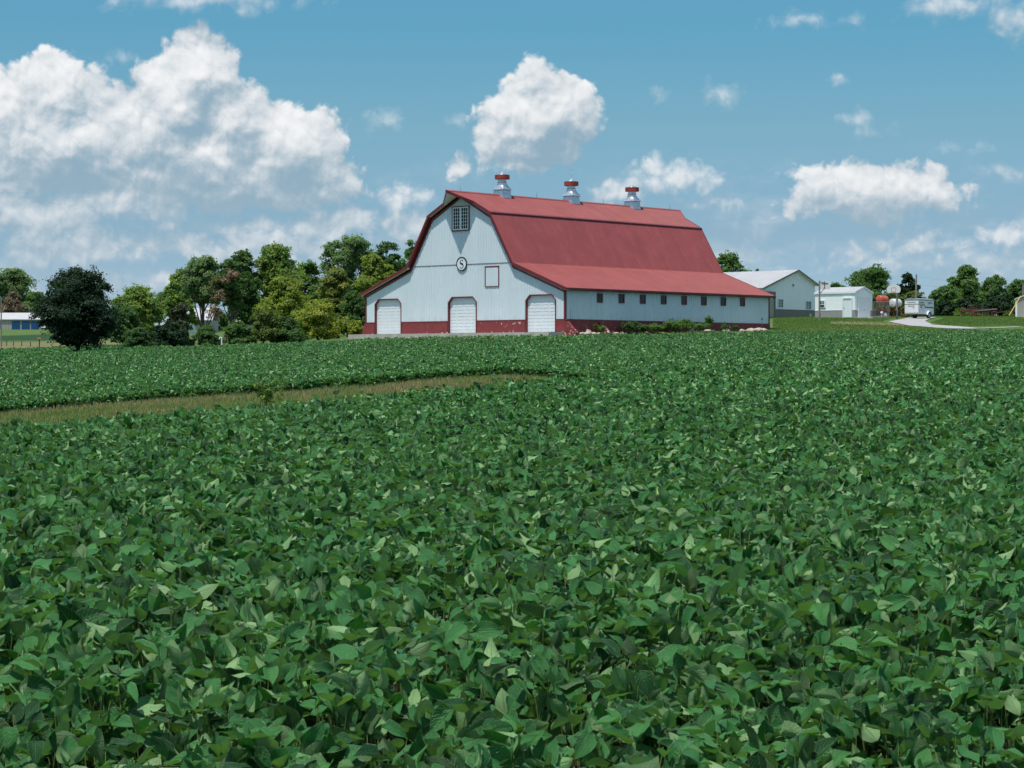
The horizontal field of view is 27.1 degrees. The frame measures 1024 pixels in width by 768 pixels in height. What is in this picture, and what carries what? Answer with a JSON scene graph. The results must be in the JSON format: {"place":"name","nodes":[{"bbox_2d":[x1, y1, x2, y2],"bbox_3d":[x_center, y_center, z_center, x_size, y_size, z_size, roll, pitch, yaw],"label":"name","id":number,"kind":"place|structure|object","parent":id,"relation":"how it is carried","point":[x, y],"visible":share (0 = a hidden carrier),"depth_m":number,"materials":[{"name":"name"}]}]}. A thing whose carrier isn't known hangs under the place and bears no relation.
{"place":"outdoors","nodes":[
{"label":"outdoors","id":0,"kind":"place"},
{"bbox_2d":[0,373,583,428],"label":"grass","id":1,"kind":"structure","parent":0,"point":[51,414],"depth_m":53.30,"materials":[{"name":"green plant"}]},
{"bbox_2d":[0,317,1023,767],"bbox_3d":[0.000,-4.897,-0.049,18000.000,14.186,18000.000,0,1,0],"label":"ground","id":2,"kind":"structure","parent":0,"point":[20,339],"depth_m":200.44,"materials":[{"name":"green plant"}]},
{"bbox_2d":[0,298,1,346],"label":"utility pole","id":3,"kind":"object","parent":2,"relation":"on","point":[1,322],"visible":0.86,"depth_m":235.89,"materials":[{"name":"brown wood"}]},
{"bbox_2d":[0,291,25,312],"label":"tree","id":4,"kind":"object","parent":2,"relation":"on","point":[11,305],"visible":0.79,"depth_m":573.56,"materials":[{"name":"brown plant"}]},
{"bbox_2d":[0,267,38,312],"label":"tree","id":5,"kind":"object","parent":2,"relation":"on","point":[17,280],"visible":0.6,"depth_m":587.44,"materials":[{"name":"green plant"}]},
{"bbox_2d":[0,313,52,329],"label":"storage building","id":6,"kind":"structure","parent":2,"relation":"on","point":[15,321],"depth_m":559.87,"materials":[{"name":"beige metal"}]},
{"bbox_2d":[12,321,19,328],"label":"roll up door","id":7,"kind":"structure","parent":6,"relation":"in","point":[15,324],"depth_m":559.81,"materials":[{"name":"blue paint"}]},
{"bbox_2d":[22,321,29,328],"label":"roll up door","id":8,"kind":"structure","parent":6,"relation":"in","point":[25,324],"depth_m":559.81,"materials":[{"name":"blue paint"}]},
{"bbox_2d":[31,321,38,328],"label":"roll up door","id":9,"kind":"structure","parent":6,"relation":"in","point":[34,324],"depth_m":559.81,"materials":[{"name":"blue paint"}]},
{"bbox_2d":[20,291,43,312],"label":"tree","id":10,"kind":"object","parent":2,"relation":"on","point":[31,297],"visible":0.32,"depth_m":582.40,"materials":[{"name":"green plant"}]},
{"bbox_2d":[28,264,124,351],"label":"oak tree","id":11,"kind":"object","parent":2,"relation":"on","point":[75,301],"visible":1,"depth_m":150.65,"materials":[{"name":"green plant"}]},
{"bbox_2d":[101,302,141,343],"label":"tree","id":12,"kind":"object","parent":2,"relation":"on","point":[130,316],"visible":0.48,"depth_m":208.96,"materials":[{"name":"green plant"}]},
{"bbox_2d":[108,283,166,333],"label":"tree","id":13,"kind":"object","parent":2,"relation":"on","point":[142,302],"visible":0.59,"depth_m":231.03,"materials":[{"name":"green plant"}]},
{"bbox_2d":[121,327,156,346],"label":"shrub","id":14,"kind":"object","parent":2,"relation":"on","point":[138,336],"visible":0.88,"depth_m":175.32,"materials":[{"name":"green plant"}]},
{"bbox_2d":[156,292,174,305],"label":"tree","id":15,"kind":"object","parent":2,"relation":"on","point":[162,295],"visible":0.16,"depth_m":378.74,"materials":[{"name":"green plant"}]},
{"bbox_2d":[146,319,192,346],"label":"shrub","id":16,"kind":"object","parent":2,"relation":"on","point":[173,333],"visible":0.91,"depth_m":171.35,"materials":[{"name":"green plant"}]},
{"bbox_2d":[154,311,194,332],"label":"shed","id":17,"kind":"structure","parent":2,"relation":"on","point":[189,331],"depth_m":334.89,"materials":[{"name":"white paint"}]},
{"bbox_2d":[159,270,200,329],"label":"tree","id":18,"kind":"object","parent":2,"relation":"on","point":[173,297],"visible":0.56,"depth_m":261.23,"materials":[{"name":"green plant"}]},
{"bbox_2d":[166,299,195,344],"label":"cedar tree","id":19,"kind":"object","parent":2,"relation":"on","point":[179,316],"visible":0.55,"depth_m":177.64,"materials":[{"name":"green plant"}]},
{"bbox_2d":[176,254,229,326],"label":"tree","id":20,"kind":"object","parent":2,"relation":"on","point":[197,274],"visible":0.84,"depth_m":237.00,"materials":[{"name":"green plant"}]},
{"bbox_2d":[188,308,219,332],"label":"shed","id":21,"kind":"structure","parent":2,"relation":"on","point":[215,320],"depth_m":347.14,"materials":[{"name":"beige metal"}]},
{"bbox_2d":[190,325,227,345],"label":"shrub","id":22,"kind":"object","parent":2,"relation":"on","point":[205,335],"visible":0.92,"depth_m":181.39,"materials":[{"name":"green plant"}]},
{"bbox_2d":[205,258,252,323],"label":"tree","id":23,"kind":"object","parent":2,"relation":"on","point":[231,297],"visible":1,"depth_m":227.12,"materials":[{"name":"green plant"}]},
{"bbox_2d":[218,312,253,331],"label":"woods","id":24,"kind":"object","parent":2,"relation":"on","point":[222,324],"visible":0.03,"depth_m":428.49,"materials":[{"name":"green plant"}]},
{"bbox_2d":[223,319,254,344],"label":"shrub","id":25,"kind":"object","parent":2,"relation":"on","point":[238,332],"visible":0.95,"depth_m":183.38,"materials":[{"name":"green plant"}]},
{"bbox_2d":[225,248,264,325],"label":"tree","id":26,"kind":"object","parent":2,"relation":"on","point":[249,300],"visible":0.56,"depth_m":243.04,"materials":[{"name":"green plant"}]},
{"bbox_2d":[250,307,284,343],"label":"shrub","id":27,"kind":"object","parent":2,"relation":"on","point":[265,319],"visible":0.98,"depth_m":185.35,"materials":[{"name":"green plant"}]},
{"bbox_2d":[254,378,285,408],"bbox_3d":[-5.237,0.289,45.918,0.668,0.834,0.686,0,1,0],"label":"weed","id":28,"kind":"object","parent":2,"relation":"on","point":[264,394],"visible":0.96,"depth_m":45.85,"materials":[{"name":"green plant"}]},
{"bbox_2d":[252,273,310,341],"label":"tree","id":29,"kind":"object","parent":2,"relation":"on","point":[286,298],"visible":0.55,"depth_m":210.72,"materials":[{"name":"green plant"}]},
{"bbox_2d":[251,241,313,309],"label":"tree","id":30,"kind":"object","parent":2,"relation":"on","point":[274,260],"visible":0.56,"depth_m":244.81,"materials":[{"name":"green plant"}]},
{"bbox_2d":[253,291,317,310],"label":"woods","id":31,"kind":"object","parent":2,"relation":"on","point":[258,294],"visible":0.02,"depth_m":273.71,"materials":[{"name":"green plant"}]},
{"bbox_2d":[271,315,310,342],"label":"shrub","id":32,"kind":"object","parent":2,"relation":"on","point":[288,329],"visible":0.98,"depth_m":185.23,"materials":[{"name":"green plant"}]},
{"bbox_2d":[297,259,323,308],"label":"tree","id":33,"kind":"object","parent":2,"relation":"on","point":[310,268],"visible":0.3,"depth_m":261.44,"materials":[{"name":"green plant"}]},
{"bbox_2d":[276,297,350,339],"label":"shrub","id":34,"kind":"object","parent":2,"relation":"on","point":[313,317],"visible":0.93,"depth_m":194.85,"materials":[{"name":"green plant"}]},
{"bbox_2d":[0,332,648,411],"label":"soybean crop","id":35,"kind":"object","parent":2,"relation":"on","point":[65,375],"visible":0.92,"depth_m":85.43,"materials":[{"name":"green plant"}]},
{"bbox_2d":[315,264,352,338],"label":"tree","id":36,"kind":"object","parent":2,"relation":"on","point":[334,284],"visible":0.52,"depth_m":221.07,"materials":[{"name":"green plant"}]},
{"bbox_2d":[333,290,364,334],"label":"shrub","id":37,"kind":"object","parent":2,"relation":"on","point":[353,306],"visible":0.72,"depth_m":203.27,"materials":[{"name":"green plant"}]},
{"bbox_2d":[318,233,380,336],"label":"tree","id":38,"kind":"object","parent":2,"relation":"on","point":[353,248],"visible":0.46,"depth_m":254.65,"materials":[{"name":"green plant"}]},
{"bbox_2d":[347,319,363,334],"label":"shrub","id":39,"kind":"object","parent":2,"relation":"on","point":[355,326],"visible":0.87,"depth_m":194.56,"materials":[{"name":"green plant"}]},
{"bbox_2d":[355,252,395,301],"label":"tree","id":40,"kind":"object","parent":2,"relation":"on","point":[373,265],"visible":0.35,"depth_m":228.94,"materials":[{"name":"green plant"}]},
{"bbox_2d":[374,240,402,275],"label":"tree","id":41,"kind":"object","parent":2,"relation":"on","point":[385,247],"visible":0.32,"depth_m":261.17,"materials":[{"name":"green plant"}]},
{"bbox_2d":[398,239,416,269],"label":"tree","id":42,"kind":"object","parent":2,"relation":"on","point":[407,253],"visible":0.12,"depth_m":265.27,"materials":[{"name":"green plant"}]},
{"bbox_2d":[348,332,563,338],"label":"concrete apron","id":43,"kind":"object","parent":2,"relation":"on","point":[363,336],"visible":0.43,"depth_m":178.23,"materials":[{"name":"grey concrete"}]},
{"bbox_2d":[0,377,1023,767],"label":"soybean crop","id":44,"kind":"object","parent":2,"relation":"on","point":[288,573],"visible":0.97,"depth_m":12.51,"materials":[{"name":"green plant"}]},
{"bbox_2d":[12,328,1023,434],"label":"soybean crop","id":45,"kind":"object","parent":2,"relation":"on","point":[702,361],"visible":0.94,"depth_m":52.58,"materials":[{"name":"green plant"}]},
{"bbox_2d":[359,172,775,334],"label":"barn","id":46,"kind":"structure","parent":2,"relation":"on","point":[501,259],"depth_m":181.45,"materials":[{"name":"white paint"}]},
{"bbox_2d":[374,298,400,333],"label":"garage door","id":47,"kind":"structure","parent":46,"relation":"in","point":[387,312],"depth_m":185.78,"materials":[{"name":"white paint"}]},
{"bbox_2d":[452,205,469,231],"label":"window","id":48,"kind":"structure","parent":46,"relation":"in","point":[460,214],"depth_m":179.32,"materials":[{"name":"white paint"}]},
{"bbox_2d":[448,296,476,332],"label":"garage door","id":49,"kind":"structure","parent":46,"relation":"in","point":[462,311],"depth_m":179.63,"materials":[{"name":"white paint"}]},
{"bbox_2d":[485,266,498,286],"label":"hay door","id":50,"kind":"structure","parent":46,"relation":"in","point":[491,272],"depth_m":177.06,"materials":[{"name":"white paint"}]},
{"bbox_2d":[525,294,555,331],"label":"garage door","id":51,"kind":"structure","parent":46,"relation":"in","point":[540,309],"depth_m":173.68,"materials":[{"name":"white paint"}]},
{"bbox_2d":[597,293,602,302],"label":"window","id":52,"kind":"structure","parent":46,"relation":"in","point":[599,295],"depth_m":174.78,"materials":[{"name":"black glass"}]},
{"bbox_2d":[619,294,624,302],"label":"window","id":53,"kind":"structure","parent":46,"relation":"in","point":[621,296],"depth_m":176.88,"materials":[{"name":"black glass"}]},
{"bbox_2d":[640,295,645,303],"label":"window","id":54,"kind":"structure","parent":46,"relation":"in","point":[642,297],"depth_m":178.95,"materials":[{"name":"black glass"}]},
{"bbox_2d":[661,295,666,303],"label":"window","id":55,"kind":"structure","parent":46,"relation":"in","point":[663,297],"depth_m":181.06,"materials":[{"name":"black glass"}]},
{"bbox_2d":[681,296,686,304],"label":"window","id":56,"kind":"structure","parent":46,"relation":"in","point":[683,298],"depth_m":183.10,"materials":[{"name":"black glass"}]},
{"bbox_2d":[701,296,706,304],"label":"window","id":57,"kind":"structure","parent":46,"relation":"in","point":[703,299],"depth_m":185.19,"materials":[{"name":"black glass"}]},
{"bbox_2d":[721,297,725,305],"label":"window","id":58,"kind":"structure","parent":46,"relation":"in","point":[723,299],"depth_m":187.33,"materials":[{"name":"black glass"}]},
{"bbox_2d":[740,298,744,305],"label":"window","id":59,"kind":"structure","parent":46,"relation":"in","point":[742,300],"depth_m":189.40,"materials":[{"name":"black glass"}]},
{"bbox_2d":[592,324,605,332],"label":"weed","id":60,"kind":"object","parent":2,"relation":"on","point":[601,329],"visible":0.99,"depth_m":173.31,"materials":[{"name":"green plant"}]},
{"bbox_2d":[620,320,639,333],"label":"shrub","id":61,"kind":"object","parent":2,"relation":"on","point":[630,326],"visible":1,"depth_m":175.93,"materials":[{"name":"green plant"}]},
{"bbox_2d":[638,323,651,333],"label":"weed","id":62,"kind":"object","parent":2,"relation":"on","point":[642,327],"visible":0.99,"depth_m":176.53,"materials":[{"name":"green plant"}]},
{"bbox_2d":[648,323,666,332],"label":"shrub","id":63,"kind":"object","parent":2,"relation":"on","point":[654,326],"visible":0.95,"depth_m":177.92,"materials":[{"name":"green plant"}]},
{"bbox_2d":[627,476,694,495],"bbox_3d":[1.257,1.130,17.883,0.568,0.720,0.182,0,1,4],"label":"volunteer corn","id":64,"kind":"object","parent":2,"relation":"on","point":[657,487],"visible":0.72,"depth_m":17.82,"materials":[{"name":"green plant"}]},
{"bbox_2d":[662,318,686,331],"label":"shrub","id":65,"kind":"object","parent":2,"relation":"on","point":[671,324],"visible":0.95,"depth_m":179.76,"materials":[{"name":"green plant"}]},
{"bbox_2d":[672,318,694,331],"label":"shrub","id":66,"kind":"object","parent":2,"relation":"on","point":[689,323],"visible":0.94,"depth_m":181.09,"materials":[{"name":"green plant"}]},
{"bbox_2d":[688,322,709,330],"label":"weed","id":67,"kind":"object","parent":2,"relation":"on","point":[698,326],"visible":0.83,"depth_m":182.37,"materials":[{"name":"green plant"}]},
{"bbox_2d":[705,315,713,329],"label":"shrub","id":68,"kind":"object","parent":2,"relation":"on","point":[709,319],"visible":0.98,"depth_m":184.17,"materials":[{"name":"green plant"}]},
{"bbox_2d":[720,322,727,329],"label":"shrub","id":69,"kind":"object","parent":2,"relation":"on","point":[723,325],"visible":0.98,"depth_m":185.74,"materials":[{"name":"green plant"}]},
{"bbox_2d":[717,249,751,271],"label":"tree","id":70,"kind":"object","parent":2,"relation":"on","point":[728,260],"visible":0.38,"depth_m":274.91,"materials":[{"name":"green plant"}]},
{"bbox_2d":[723,270,818,317],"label":"pole barn","id":71,"kind":"structure","parent":2,"relation":"on","point":[792,291],"depth_m":237.40,"materials":[{"name":"white metal"}]},
{"bbox_2d":[778,299,783,307],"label":"window","id":72,"kind":"structure","parent":71,"relation":"in","point":[780,301],"depth_m":235.45,"materials":[{"name":"grey glass"}]},
{"bbox_2d":[806,301,811,309],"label":"window","id":73,"kind":"structure","parent":71,"relation":"in","point":[808,303],"depth_m":239.51,"materials":[{"name":"grey glass"}]},
{"bbox_2d":[818,281,829,319],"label":"basketball hoop","id":74,"kind":"object","parent":2,"relation":"on","point":[823,285],"visible":0.94,"depth_m":219.32,"materials":[{"name":"white plastic"}]},
{"bbox_2d":[830,281,846,286],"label":"tree","id":75,"kind":"object","parent":2,"relation":"on","point":[836,284],"visible":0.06,"depth_m":299.28,"materials":[{"name":"green plant"}]},
{"bbox_2d":[814,286,873,317],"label":"garage","id":76,"kind":"structure","parent":2,"relation":"on","point":[843,302],"depth_m":227.41,"materials":[{"name":"white metal"}]},
{"bbox_2d":[820,300,825,306],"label":"window","id":77,"kind":"structure","parent":76,"relation":"in","point":[822,302],"depth_m":228.60,"materials":[{"name":"white glass"}]},
{"bbox_2d":[842,297,851,317],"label":"person door","id":78,"kind":"structure","parent":76,"relation":"in","point":[846,302],"depth_m":226.51,"materials":[{"name":"white paint"}]},
{"bbox_2d":[858,297,869,316],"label":"garage door","id":79,"kind":"structure","parent":76,"relation":"in","point":[863,302],"depth_m":227.04,"materials":[{"name":"white paint"}]},
{"bbox_2d":[843,263,892,312],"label":"tree","id":80,"kind":"object","parent":2,"relation":"on","point":[873,279],"visible":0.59,"depth_m":284.88,"materials":[{"name":"green plant"}]},
{"bbox_2d":[854,317,895,317],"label":"concrete slab","id":81,"kind":"structure","parent":2,"relation":"on","point":[873,317],"depth_m":225.08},
{"bbox_2d":[873,302,888,316],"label":"wire kennel","id":82,"kind":"object","parent":2,"relation":"on","point":[879,309],"visible":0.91,"depth_m":227.35,"materials":[{"name":"metal"}]},
{"bbox_2d":[874,295,889,315],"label":"fuel tank","id":83,"kind":"object","parent":2,"relation":"on","point":[881,298],"visible":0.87,"depth_m":231.08,"materials":[{"name":"red metal"}]},
{"bbox_2d":[872,291,901,315],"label":"shrub","id":84,"kind":"object","parent":2,"relation":"on","point":[891,296],"visible":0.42,"depth_m":263.03,"materials":[{"name":"green plant"}]},
{"bbox_2d":[887,284,900,318],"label":"basketball hoop","id":85,"kind":"object","parent":2,"relation":"on","point":[894,288],"visible":0.99,"depth_m":222.17,"materials":[{"name":"white plastic"}]},
{"bbox_2d":[888,299,903,317],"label":"storage tank","id":86,"kind":"object","parent":2,"relation":"on","point":[892,302],"visible":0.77,"depth_m":231.04,"materials":[{"name":"white metal"}]},
{"bbox_2d":[900,306,907,316],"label":"shrub","id":87,"kind":"object","parent":2,"relation":"on","point":[903,309],"visible":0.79,"depth_m":233.79,"materials":[{"name":"green plant"}]},
{"bbox_2d":[896,272,920,295],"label":"tree","id":88,"kind":"object","parent":2,"relation":"on","point":[908,278],"visible":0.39,"depth_m":291.43,"materials":[{"name":"green plant"}]},
{"bbox_2d":[898,290,926,314],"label":"shrub","id":89,"kind":"object","parent":2,"relation":"on","point":[909,294],"visible":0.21,"depth_m":261.36,"materials":[{"name":"green plant"}]},
{"bbox_2d":[915,274,918,297],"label":"utility pole","id":90,"kind":"object","parent":2,"relation":"on","point":[916,283],"visible":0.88,"depth_m":255.79,"materials":[{"name":"brown wood"}]},
{"bbox_2d":[926,284,960,311],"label":"tree","id":91,"kind":"object","parent":2,"relation":"on","point":[945,292],"visible":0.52,"depth_m":270.99,"materials":[{"name":"green plant"}]},
{"bbox_2d":[933,298,958,315],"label":"shrub","id":92,"kind":"object","parent":2,"relation":"on","point":[946,307],"visible":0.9,"depth_m":257.33,"materials":[{"name":"green plant"}]},
{"bbox_2d":[952,307,968,315],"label":"weed","id":93,"kind":"object","parent":2,"relation":"on","point":[958,312],"visible":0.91,"depth_m":245.67,"materials":[{"name":"green plant"}]},
{"bbox_2d":[946,264,985,307],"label":"tree","id":94,"kind":"object","parent":2,"relation":"on","point":[966,275],"visible":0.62,"depth_m":282.81,"materials":[{"name":"green plant"}]},
{"bbox_2d":[960,305,971,315],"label":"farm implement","id":95,"kind":"object","parent":2,"relation":"on","point":[965,309],"visible":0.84,"depth_m":243.89,"materials":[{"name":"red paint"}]},
{"bbox_2d":[953,294,984,314],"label":"shrub","id":96,"kind":"object","parent":2,"relation":"on","point":[965,301],"visible":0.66,"depth_m":259.12,"materials":[{"name":"green plant"}]},
{"bbox_2d":[967,309,1008,315],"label":"farm wagon","id":97,"kind":"object","parent":2,"relation":"on","point":[974,311],"visible":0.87,"depth_m":241.56,"materials":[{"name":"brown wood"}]},
{"bbox_2d":[980,274,1012,315],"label":"tree","id":98,"kind":"object","parent":2,"relation":"on","point":[994,287],"visible":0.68,"depth_m":285.07,"materials":[{"name":"green plant"}]},
{"bbox_2d":[983,294,1014,315],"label":"shrub","id":99,"kind":"object","parent":2,"relation":"on","point":[999,303],"visible":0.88,"depth_m":261.02,"materials":[{"name":"green plant"}]},
{"bbox_2d":[1003,312,1014,315],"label":"weed","id":100,"kind":"object","parent":2,"relation":"on","point":[1007,314],"visible":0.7,"depth_m":245.64,"materials":[{"name":"green plant"}]},
{"bbox_2d":[1004,279,1023,304],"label":"tree","id":101,"kind":"object","parent":2,"relation":"on","point":[1014,288],"visible":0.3,"depth_m":289.24,"materials":[{"name":"green plant"}]},
{"bbox_2d":[1014,295,1023,317],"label":"shed","id":102,"kind":"structure","parent":2,"relation":"on","point":[1019,308],"depth_m":237.78,"materials":[{"name":"beige"}]},
{"bbox_2d":[0,0,1023,315],"label":"sky","id":103,"kind":"structure","parent":0,"point":[825,140],"materials":[{"name":"blue"}]},
{"bbox_2d":[772,316,1023,332],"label":"grass","id":104,"kind":"structure","parent":0,"point":[808,321],"depth_m":211.45,"materials":[{"name":"green plant"}]},
{"bbox_2d":[889,317,1016,328],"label":"gravel driveway","id":105,"kind":"structure","parent":0,"point":[917,321],"depth_m":210.63,"materials":[{"name":"white gravel"}]},
{"bbox_2d":[904,298,933,317],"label":"cargo trailer","id":106,"kind":"object","parent":105,"relation":"on","point":[915,307],"visible":1,"depth_m":225.74,"materials":[{"name":"metal"}]}
]}

